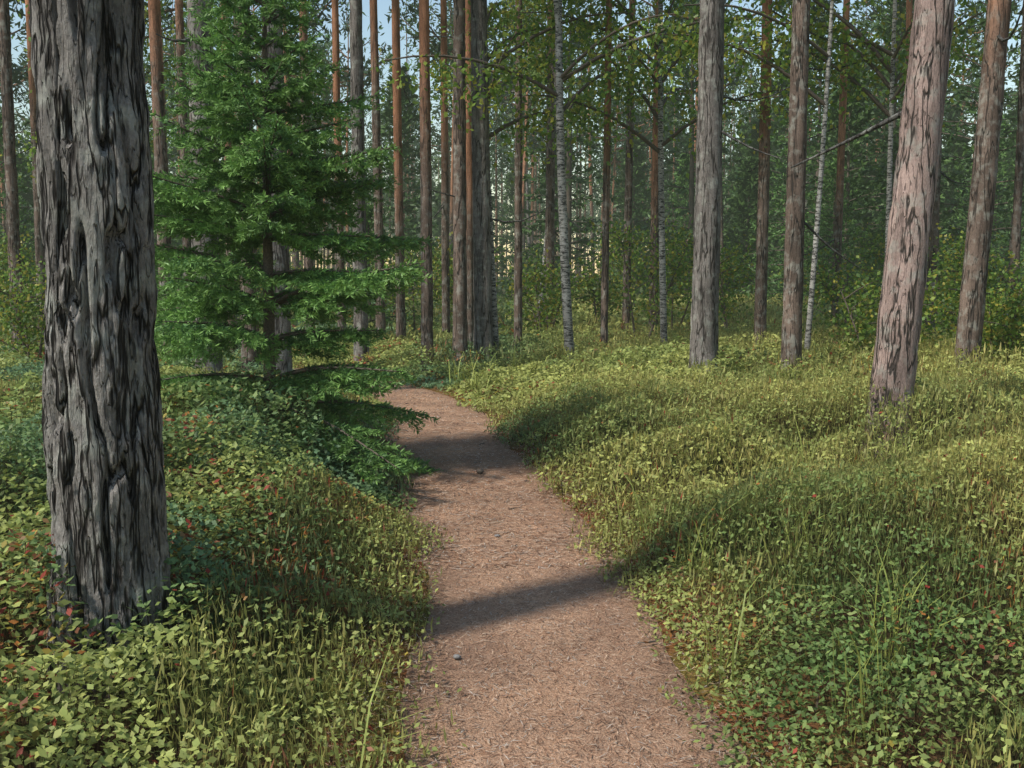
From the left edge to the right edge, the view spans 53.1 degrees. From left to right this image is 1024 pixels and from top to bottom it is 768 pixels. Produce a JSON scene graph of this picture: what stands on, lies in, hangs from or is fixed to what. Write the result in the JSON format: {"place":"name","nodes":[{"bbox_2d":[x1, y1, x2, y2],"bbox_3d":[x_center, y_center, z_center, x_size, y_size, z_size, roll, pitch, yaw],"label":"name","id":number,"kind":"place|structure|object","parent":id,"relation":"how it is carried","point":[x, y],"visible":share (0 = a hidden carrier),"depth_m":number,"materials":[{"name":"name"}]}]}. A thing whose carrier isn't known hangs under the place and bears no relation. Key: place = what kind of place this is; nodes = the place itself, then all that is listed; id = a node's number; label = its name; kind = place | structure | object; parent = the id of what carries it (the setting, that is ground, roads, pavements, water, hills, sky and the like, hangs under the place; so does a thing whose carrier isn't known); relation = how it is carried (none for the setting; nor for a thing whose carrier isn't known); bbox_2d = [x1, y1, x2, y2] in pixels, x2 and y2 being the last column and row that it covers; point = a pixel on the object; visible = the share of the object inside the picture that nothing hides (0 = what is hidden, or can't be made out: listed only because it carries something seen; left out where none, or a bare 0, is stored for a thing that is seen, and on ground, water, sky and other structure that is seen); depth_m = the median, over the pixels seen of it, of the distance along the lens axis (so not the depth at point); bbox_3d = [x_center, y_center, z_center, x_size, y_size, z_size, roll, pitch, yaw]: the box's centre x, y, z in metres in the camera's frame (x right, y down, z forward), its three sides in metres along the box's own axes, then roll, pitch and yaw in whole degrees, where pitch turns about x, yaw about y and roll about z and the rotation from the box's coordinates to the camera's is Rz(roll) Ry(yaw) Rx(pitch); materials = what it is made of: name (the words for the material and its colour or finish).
{"place":"outdoors","nodes":[
{"label":"outdoors","id":0,"kind":"place"},
{"bbox_2d":[0,0,1022,276],"label":"sky","id":1,"kind":"structure","parent":0,"point":[382,5],"materials":[{"name":"blue"}]},
{"bbox_2d":[0,276,1023,767],"bbox_3d":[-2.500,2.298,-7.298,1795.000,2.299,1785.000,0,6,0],"label":"terrain","id":2,"kind":"structure","parent":0,"point":[514,446],"depth_m":3.96,"materials":[{"name":"green plant"}]},
{"bbox_2d":[0,0,25,350],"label":"pine tree","id":3,"kind":"object","parent":2,"relation":"on","point":[11,181],"visible":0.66,"depth_m":16.65,"materials":[{"name":"brown plant"}]},
{"bbox_2d":[0,18,28,298],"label":"pine tree","id":4,"kind":"object","parent":2,"relation":"on","point":[15,90],"visible":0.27,"depth_m":53.43,"materials":[{"name":"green plant"}]},
{"bbox_2d":[0,153,34,269],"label":"spruce tree","id":5,"kind":"object","parent":2,"relation":"on","point":[28,196],"visible":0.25,"depth_m":66.29,"materials":[{"name":"green plant"}]},
{"bbox_2d":[0,0,45,328],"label":"pine tree","id":6,"kind":"object","parent":2,"relation":"on","point":[36,203],"visible":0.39,"depth_m":22.93,"materials":[{"name":"brown plant"}]},
{"bbox_2d":[0,113,46,311],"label":"spruce tree","id":7,"kind":"object","parent":2,"relation":"on","point":[3,193],"visible":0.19,"depth_m":32.98,"materials":[{"name":"green plant"}]},
{"bbox_2d":[0,81,46,301],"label":"spruce tree","id":8,"kind":"object","parent":2,"relation":"on","point":[26,121],"visible":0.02,"depth_m":37.68,"materials":[{"name":"green plant"}]},
{"bbox_2d":[0,0,189,183],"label":"birch tree","id":9,"kind":"object","parent":2,"relation":"on","point":[33,150],"visible":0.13,"depth_m":21.58,"materials":[{"name":"green plant"}]},
{"bbox_2d":[9,0,186,34],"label":"pine tree","id":10,"kind":"object","parent":2,"relation":"on","point":[166,11],"visible":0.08,"depth_m":31.10,"materials":[{"name":"green plant"}]},
{"bbox_2d":[29,0,176,701],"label":"pine tree","id":11,"kind":"object","parent":2,"relation":"on","point":[102,424],"visible":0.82,"depth_m":3.41,"materials":[{"name":"grey plant"}]},
{"bbox_2d":[148,0,173,364],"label":"pine tree","id":12,"kind":"object","parent":2,"relation":"on","point":[158,95],"visible":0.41,"depth_m":15.59,"materials":[{"name":"brown plant"}]},
{"bbox_2d":[145,0,216,239],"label":"pine tree","id":13,"kind":"object","parent":2,"relation":"on","point":[168,88],"visible":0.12,"depth_m":73.15,"materials":[{"name":"green plant"}]},
{"bbox_2d":[175,0,192,323],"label":"pine tree","id":14,"kind":"object","parent":2,"relation":"on","point":[179,24],"visible":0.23,"depth_m":19.45,"materials":[{"name":"brown plant"}]},
{"bbox_2d":[156,0,222,372],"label":"pine tree","id":15,"kind":"object","parent":2,"relation":"on","point":[194,46],"visible":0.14,"depth_m":11.60,"materials":[{"name":"brown plant"}]},
{"bbox_2d":[171,7,292,374],"bbox_3d":[-3.030,-9.241,12.004,5.756,19.527,6.880,0,6,0],"label":"pine tree","id":16,"kind":"object","parent":2,"relation":"on","point":[281,257],"visible":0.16,"depth_m":12.83,"materials":[{"name":"brown plant"}]},
{"bbox_2d":[234,2,336,373],"bbox_3d":[-3.406,-9.175,12.324,5.276,19.378,6.611,-4,7,-32],"label":"pine tree","id":17,"kind":"object","parent":2,"relation":"on","point":[250,354],"visible":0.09,"depth_m":13.90,"materials":[{"name":"brown plant"}]},
{"bbox_2d":[150,0,448,501],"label":"young spruce tree","id":18,"kind":"object","parent":2,"relation":"on","point":[249,102],"visible":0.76,"depth_m":6.91,"materials":[{"name":"green plant"}]},
{"bbox_2d":[232,0,370,268],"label":"pine tree","id":19,"kind":"object","parent":2,"relation":"on","point":[311,23],"visible":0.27,"depth_m":41.93,"materials":[{"name":"green plant"}]},
{"bbox_2d":[299,0,317,358],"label":"pine tree","id":20,"kind":"object","parent":2,"relation":"on","point":[307,262],"visible":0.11,"depth_m":17.53,"materials":[{"name":"brown plant"}]},
{"bbox_2d":[289,30,371,267],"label":"pine tree","id":21,"kind":"object","parent":2,"relation":"on","point":[331,91],"visible":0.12,"depth_m":67.99,"materials":[{"name":"green plant"}]},
{"bbox_2d":[332,0,345,344],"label":"pine tree","id":22,"kind":"object","parent":2,"relation":"on","point":[335,51],"visible":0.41,"depth_m":19.43,"materials":[{"name":"brown plant"}]},
{"bbox_2d":[290,2,391,267],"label":"pine tree","id":23,"kind":"object","parent":2,"relation":"on","point":[345,29],"visible":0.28,"depth_m":58.92,"materials":[{"name":"green plant"}]},
{"bbox_2d":[349,0,368,363],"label":"pine tree","id":24,"kind":"object","parent":2,"relation":"on","point":[360,319],"visible":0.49,"depth_m":15.57,"materials":[{"name":"brown plant"}]},
{"bbox_2d":[369,0,394,346],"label":"pine tree","id":25,"kind":"object","parent":2,"relation":"on","point":[378,210],"visible":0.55,"depth_m":19.54,"materials":[{"name":"brown plant"}]},
{"bbox_2d":[345,200,420,332],"bbox_3d":[-3.439,-2.651,24.028,2.112,3.420,2.218,-6,8,-43],"label":"spruce tree","id":26,"kind":"object","parent":2,"relation":"on","point":[369,217],"visible":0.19,"depth_m":23.95,"materials":[{"name":"green plant"}]},
{"bbox_2d":[392,0,412,342],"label":"pine tree","id":27,"kind":"object","parent":2,"relation":"on","point":[399,224],"visible":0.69,"depth_m":19.61,"materials":[{"name":"brown plant"}]},
{"bbox_2d":[365,65,452,294],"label":"spruce tree","id":28,"kind":"object","parent":2,"relation":"on","point":[414,200],"visible":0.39,"depth_m":48.87,"materials":[{"name":"green plant"}]},
{"bbox_2d":[419,0,433,373],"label":"pine tree","id":29,"kind":"object","parent":2,"relation":"on","point":[426,217],"visible":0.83,"depth_m":15.21,"materials":[{"name":"brown plant"}]},
{"bbox_2d":[419,182,441,289],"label":"spruce tree","id":30,"kind":"object","parent":2,"relation":"on","point":[438,216],"visible":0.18,"depth_m":91.71,"materials":[{"name":"green plant"}]},
{"bbox_2d":[413,0,449,334],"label":"pine tree","id":31,"kind":"object","parent":2,"relation":"on","point":[445,260],"visible":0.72,"depth_m":21.64,"materials":[{"name":"brown plant"}]},
{"bbox_2d":[427,0,467,368],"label":"pine tree","id":32,"kind":"object","parent":2,"relation":"on","point":[460,342],"visible":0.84,"depth_m":15.25,"materials":[{"name":"brown plant"}]},
{"bbox_2d":[408,0,512,343],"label":"pine tree","id":33,"kind":"object","parent":2,"relation":"on","point":[470,268],"visible":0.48,"depth_m":18.71,"materials":[{"name":"brown plant"}]},
{"bbox_2d":[429,0,492,256],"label":"pine tree","id":34,"kind":"object","parent":2,"relation":"on","point":[450,7],"visible":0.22,"depth_m":64.81,"materials":[{"name":"brown plant"}]},
{"bbox_2d":[414,54,514,154],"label":"pine tree","id":35,"kind":"object","parent":2,"relation":"on","point":[437,135],"visible":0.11,"depth_m":77.76,"materials":[{"name":"green plant"}]},
{"bbox_2d":[384,0,546,223],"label":"pine tree","id":36,"kind":"object","parent":2,"relation":"on","point":[435,49],"visible":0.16,"depth_m":45.55,"materials":[{"name":"green plant"}]},
{"bbox_2d":[236,368,751,767],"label":"footpath","id":37,"kind":"structure","parent":2,"relation":"on","point":[485,720],"depth_m":4.16,"materials":[{"name":"brown soil"}]},
{"bbox_2d":[296,365,819,767],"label":"pine needles","id":38,"kind":"object","parent":37,"relation":"on","point":[500,558],"visible":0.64,"depth_m":4.52,"materials":[{"name":"brown plant"}]},
{"bbox_2d":[491,196,509,295],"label":"spruce tree","id":39,"kind":"object","parent":2,"relation":"on","point":[501,258],"visible":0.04,"depth_m":67.69,"materials":[{"name":"green plant"}]},
{"bbox_2d":[0,0,1019,292],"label":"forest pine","id":40,"kind":"object","parent":2,"relation":"on","point":[500,176],"visible":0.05,"depth_m":85.00,"materials":[{"name":"green plant"}]},
{"bbox_2d":[471,0,551,367],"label":"pine tree","id":41,"kind":"object","parent":2,"relation":"on","point":[482,283],"visible":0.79,"depth_m":15.48,"materials":[{"name":"brown plant"}]},
{"bbox_2d":[0,291,1023,767],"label":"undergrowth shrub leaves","id":42,"kind":"object","parent":2,"relation":"on","point":[26,513],"visible":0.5,"depth_m":4.68,"materials":[{"name":"green plant"}]},
{"bbox_2d":[0,212,1023,373],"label":"bushes","id":43,"kind":"object","parent":2,"relation":"on","point":[1010,332],"visible":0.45,"depth_m":18.66,"materials":[{"name":"green plant"}]},
{"bbox_2d":[0,303,1023,767],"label":"grass tufts","id":44,"kind":"object","parent":2,"relation":"on","point":[706,641],"visible":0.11,"depth_m":4.63,"materials":[{"name":"green plant"}]},
{"bbox_2d":[488,2,541,289],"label":"pine tree","id":45,"kind":"object","parent":2,"relation":"on","point":[527,215],"visible":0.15,"depth_m":67.73,"materials":[{"name":"brown plant"}]},
{"bbox_2d":[493,0,540,346],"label":"pine tree","id":46,"kind":"object","parent":2,"relation":"on","point":[518,292],"visible":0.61,"depth_m":18.74,"materials":[{"name":"brown plant"}]},
{"bbox_2d":[494,155,541,292],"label":"spruce tree","id":47,"kind":"object","parent":2,"relation":"on","point":[510,176],"visible":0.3,"depth_m":86.87,"materials":[{"name":"green plant"}]},
{"bbox_2d":[498,38,544,253],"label":"pine tree","id":48,"kind":"object","parent":2,"relation":"on","point":[507,165],"visible":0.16,"depth_m":80.02,"materials":[{"name":"green plant"}]},
{"bbox_2d":[396,0,656,364],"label":"birch tree","id":49,"kind":"object","parent":2,"relation":"on","point":[509,50],"visible":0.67,"depth_m":15.83,"materials":[{"name":"green plant"}]},
{"bbox_2d":[488,0,581,239],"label":"pine tree","id":50,"kind":"object","parent":2,"relation":"on","point":[524,162],"visible":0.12,"depth_m":62.65,"materials":[{"name":"brown plant"}]},
{"bbox_2d":[507,124,592,294],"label":"spruce tree","id":51,"kind":"object","parent":2,"relation":"on","point":[575,251],"visible":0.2,"depth_m":49.28,"materials":[{"name":"green plant"}]},
{"bbox_2d":[487,0,628,318],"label":"birch tree","id":52,"kind":"object","parent":2,"relation":"on","point":[577,89],"visible":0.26,"depth_m":26.01,"materials":[{"name":"green plant"}]},
{"bbox_2d":[544,0,588,322],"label":"pine tree","id":53,"kind":"object","parent":2,"relation":"on","point":[550,232],"visible":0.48,"depth_m":23.63,"materials":[{"name":"brown plant"}]},
{"bbox_2d":[497,0,637,298],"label":"spruce tree","id":54,"kind":"object","parent":2,"relation":"on","point":[570,176],"visible":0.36,"depth_m":41.78,"materials":[{"name":"green plant"}]},
{"bbox_2d":[370,0,791,364],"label":"birch tree","id":55,"kind":"object","parent":2,"relation":"on","point":[560,76],"visible":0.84,"depth_m":14.84,"materials":[{"name":"green plant"}]},
{"bbox_2d":[572,0,628,289],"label":"pine tree","id":56,"kind":"object","parent":2,"relation":"on","point":[591,188],"visible":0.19,"depth_m":62.95,"materials":[{"name":"brown plant"}]},
{"bbox_2d":[594,0,611,362],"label":"pine tree","id":57,"kind":"object","parent":2,"relation":"on","point":[605,251],"visible":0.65,"depth_m":16.65,"materials":[{"name":"brown plant"}]},
{"bbox_2d":[592,0,635,336],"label":"pine tree","id":58,"kind":"object","parent":2,"relation":"on","point":[628,204],"visible":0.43,"depth_m":21.66,"materials":[{"name":"brown plant"}]},
{"bbox_2d":[573,36,668,283],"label":"pine tree","id":59,"kind":"object","parent":2,"relation":"on","point":[615,162],"visible":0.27,"depth_m":66.61,"materials":[{"name":"green plant"}]},
{"bbox_2d":[597,136,666,294],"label":"spruce tree","id":60,"kind":"object","parent":2,"relation":"on","point":[638,177],"visible":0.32,"depth_m":64.67,"materials":[{"name":"green plant"}]},
{"bbox_2d":[597,0,668,216],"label":"pine tree","id":61,"kind":"object","parent":2,"relation":"on","point":[651,13],"visible":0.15,"depth_m":75.63,"materials":[{"name":"green plant"}]},
{"bbox_2d":[636,1,658,329],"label":"pine tree","id":62,"kind":"object","parent":2,"relation":"on","point":[654,196],"visible":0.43,"depth_m":21.62,"materials":[{"name":"brown plant"}]},
{"bbox_2d":[488,0,830,362],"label":"birch tree","id":63,"kind":"object","parent":2,"relation":"on","point":[661,99],"visible":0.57,"depth_m":16.56,"materials":[{"name":"green plant"}]},
{"bbox_2d":[645,100,688,278],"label":"spruce tree","id":64,"kind":"object","parent":2,"relation":"on","point":[670,175],"visible":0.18,"depth_m":80.53,"materials":[{"name":"green plant"}]},
{"bbox_2d":[647,153,695,293],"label":"spruce tree","id":65,"kind":"object","parent":2,"relation":"on","point":[685,183],"visible":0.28,"depth_m":49.10,"materials":[{"name":"green plant"}]},
{"bbox_2d":[614,0,731,297],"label":"pine tree","id":66,"kind":"object","parent":2,"relation":"on","point":[667,52],"visible":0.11,"depth_m":35.66,"materials":[{"name":"green plant"}]},
{"bbox_2d":[627,0,757,289],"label":"pine tree","id":67,"kind":"object","parent":2,"relation":"on","point":[739,43],"visible":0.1,"depth_m":50.50,"materials":[{"name":"green plant"}]},
{"bbox_2d":[631,0,755,295],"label":"spruce tree","id":68,"kind":"object","parent":2,"relation":"on","point":[689,206],"visible":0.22,"depth_m":44.25,"materials":[{"name":"green plant"}]},
{"bbox_2d":[641,0,752,109],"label":"pine tree","id":69,"kind":"object","parent":2,"relation":"on","point":[729,83],"visible":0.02,"depth_m":52.80,"materials":[{"name":"green plant"}]},
{"bbox_2d":[687,0,788,386],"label":"pine tree","id":70,"kind":"object","parent":2,"relation":"on","point":[704,332],"visible":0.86,"depth_m":12.34,"materials":[{"name":"brown plant"}]},
{"bbox_2d":[723,120,775,290],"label":"spruce tree","id":71,"kind":"object","parent":2,"relation":"on","point":[744,131],"visible":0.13,"depth_m":67.62,"materials":[{"name":"green plant"}]},
{"bbox_2d":[723,155,782,294],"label":"spruce tree","id":72,"kind":"object","parent":2,"relation":"on","point":[747,186],"visible":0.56,"depth_m":50.73,"materials":[{"name":"green plant"}]},
{"bbox_2d":[723,118,784,293],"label":"spruce tree","id":73,"kind":"object","parent":2,"relation":"on","point":[753,137],"visible":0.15,"depth_m":58.33,"materials":[{"name":"green plant"}]},
{"bbox_2d":[731,45,830,288],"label":"spruce tree","id":74,"kind":"object","parent":2,"relation":"on","point":[775,124],"visible":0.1,"depth_m":50.81,"materials":[{"name":"green plant"}]},
{"bbox_2d":[739,0,836,123],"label":"pine tree","id":75,"kind":"object","parent":2,"relation":"on","point":[755,84],"visible":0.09,"depth_m":61.80,"materials":[{"name":"green plant"}]},
{"bbox_2d":[731,65,856,309],"bbox_3d":[9.605,-6.123,34.254,4.397,9.009,4.423,-3,7,-25],"label":"spruce tree","id":76,"kind":"object","parent":2,"relation":"on","point":[779,291],"visible":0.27,"depth_m":34.29,"materials":[{"name":"green plant"}]},
{"bbox_2d":[728,0,882,303],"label":"spruce tree","id":77,"kind":"object","parent":2,"relation":"on","point":[815,105],"visible":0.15,"depth_m":37.23,"materials":[{"name":"green plant"}]},
{"bbox_2d":[748,0,871,364],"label":"pine tree","id":78,"kind":"object","parent":2,"relation":"on","point":[760,308],"visible":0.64,"depth_m":15.94,"materials":[{"name":"brown plant"}]},
{"bbox_2d":[780,0,849,320],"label":"pine tree","id":79,"kind":"object","parent":2,"relation":"on","point":[841,126],"visible":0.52,"depth_m":21.63,"materials":[{"name":"brown plant"}]},
{"bbox_2d":[780,0,858,382],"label":"pine tree","id":80,"kind":"object","parent":2,"relation":"on","point":[791,333],"visible":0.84,"depth_m":12.05,"materials":[{"name":"brown plant"}]},
{"bbox_2d":[639,0,1014,365],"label":"birch tree","id":81,"kind":"object","parent":2,"relation":"on","point":[786,74],"visible":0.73,"depth_m":14.12,"materials":[{"name":"green plant"}]},
{"bbox_2d":[781,157,881,312],"bbox_3d":[9.550,-4.123,30.103,2.942,4.993,2.965,0,6,0],"label":"spruce tree","id":82,"kind":"object","parent":2,"relation":"on","point":[832,175],"visible":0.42,"depth_m":29.84,"materials":[{"name":"green plant"}]},
{"bbox_2d":[781,66,887,308],"bbox_3d":[10.555,-5.845,32.540,4.017,8.384,3.647,-6,8,-42],"label":"spruce tree","id":83,"kind":"object","parent":2,"relation":"on","point":[858,118],"visible":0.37,"depth_m":32.29,"materials":[{"name":"green plant"}]},
{"bbox_2d":[817,0,889,161],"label":"pine tree","id":84,"kind":"object","parent":2,"relation":"on","point":[866,20],"visible":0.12,"depth_m":60.84,"materials":[{"name":"green plant"}]},
{"bbox_2d":[790,0,954,458],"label":"leaning pine","id":85,"kind":"object","parent":2,"relation":"on","point":[899,318],"visible":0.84,"depth_m":7.71,"materials":[{"name":"brown plant"}]},
{"bbox_2d":[733,0,1019,251],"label":"birch tree","id":86,"kind":"object","parent":2,"relation":"on","point":[876,49],"visible":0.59,"depth_m":15.68,"materials":[{"name":"green plant"}]},
{"bbox_2d":[821,0,961,286],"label":"spruce tree","id":87,"kind":"object","parent":2,"relation":"on","point":[901,9],"visible":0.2,"depth_m":40.50,"materials":[{"name":"green plant"}]},
{"bbox_2d":[825,0,968,289],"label":"spruce tree","id":88,"kind":"object","parent":2,"relation":"on","point":[957,173],"visible":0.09,"depth_m":43.88,"materials":[{"name":"green plant"}]},
{"bbox_2d":[858,87,963,300],"bbox_3d":[13.093,-5.852,33.481,3.599,7.913,4.006,-5,8,-39],"label":"spruce tree","id":89,"kind":"object","parent":2,"relation":"on","point":[896,147],"visible":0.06,"depth_m":33.34,"materials":[{"name":"green plant"}]},
{"bbox_2d":[838,0,1010,110],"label":"pine tree","id":90,"kind":"object","parent":2,"relation":"on","point":[948,90],"visible":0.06,"depth_m":50.20,"materials":[{"name":"green plant"}]},
{"bbox_2d":[924,134,965,336],"bbox_3d":[8.210,-11.015,18.967,5.452,21.534,4.913,0,6,0],"label":"pine tree","id":91,"kind":"object","parent":2,"relation":"on","point":[934,234],"visible":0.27,"depth_m":19.73,"materials":[{"name":"brown plant"}]},
{"bbox_2d":[868,0,1023,299],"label":"spruce tree","id":92,"kind":"object","parent":2,"relation":"on","point":[971,111],"visible":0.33,"depth_m":33.97,"materials":[{"name":"green plant"}]},
{"bbox_2d":[939,131,971,265],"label":"spruce tree","id":93,"kind":"object","parent":2,"relation":"on","point":[950,165],"visible":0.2,"depth_m":62.11,"materials":[{"name":"green plant"}]},
{"bbox_2d":[937,146,1023,291],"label":"spruce tree","id":94,"kind":"object","parent":2,"relation":"on","point":[995,218],"visible":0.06,"depth_m":40.69,"materials":[{"name":"green plant"}]},
{"bbox_2d":[948,9,1017,223],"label":"pine tree","id":95,"kind":"object","parent":2,"relation":"on","point":[967,76],"visible":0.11,"depth_m":70.63,"materials":[{"name":"green plant"}]},
{"bbox_2d":[945,0,1021,117],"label":"pine tree","id":96,"kind":"object","parent":2,"relation":"on","point":[974,93],"visible":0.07,"depth_m":56.10,"materials":[{"name":"green plant"}]},
{"bbox_2d":[952,0,1023,377],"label":"pine tree","id":97,"kind":"object","parent":2,"relation":"on","point":[972,301],"visible":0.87,"depth_m":11.52,"materials":[{"name":"brown plant"}]},
{"bbox_2d":[952,113,1023,280],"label":"spruce tree","id":98,"kind":"object","parent":2,"relation":"on","point":[1002,155],"visible":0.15,"depth_m":43.89,"materials":[{"name":"green plant"}]},
{"bbox_2d":[998,72,1023,251],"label":"spruce tree","id":99,"kind":"object","parent":2,"relation":"on","point":[1013,114],"visible":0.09,"depth_m":61.20,"materials":[{"name":"green plant"}]},
{"bbox_2d":[1008,0,1023,353],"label":"pine tree","id":100,"kind":"object","parent":2,"relation":"on","point":[1017,203],"visible":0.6,"depth_m":14.73,"materials":[{"name":"brown plant"}]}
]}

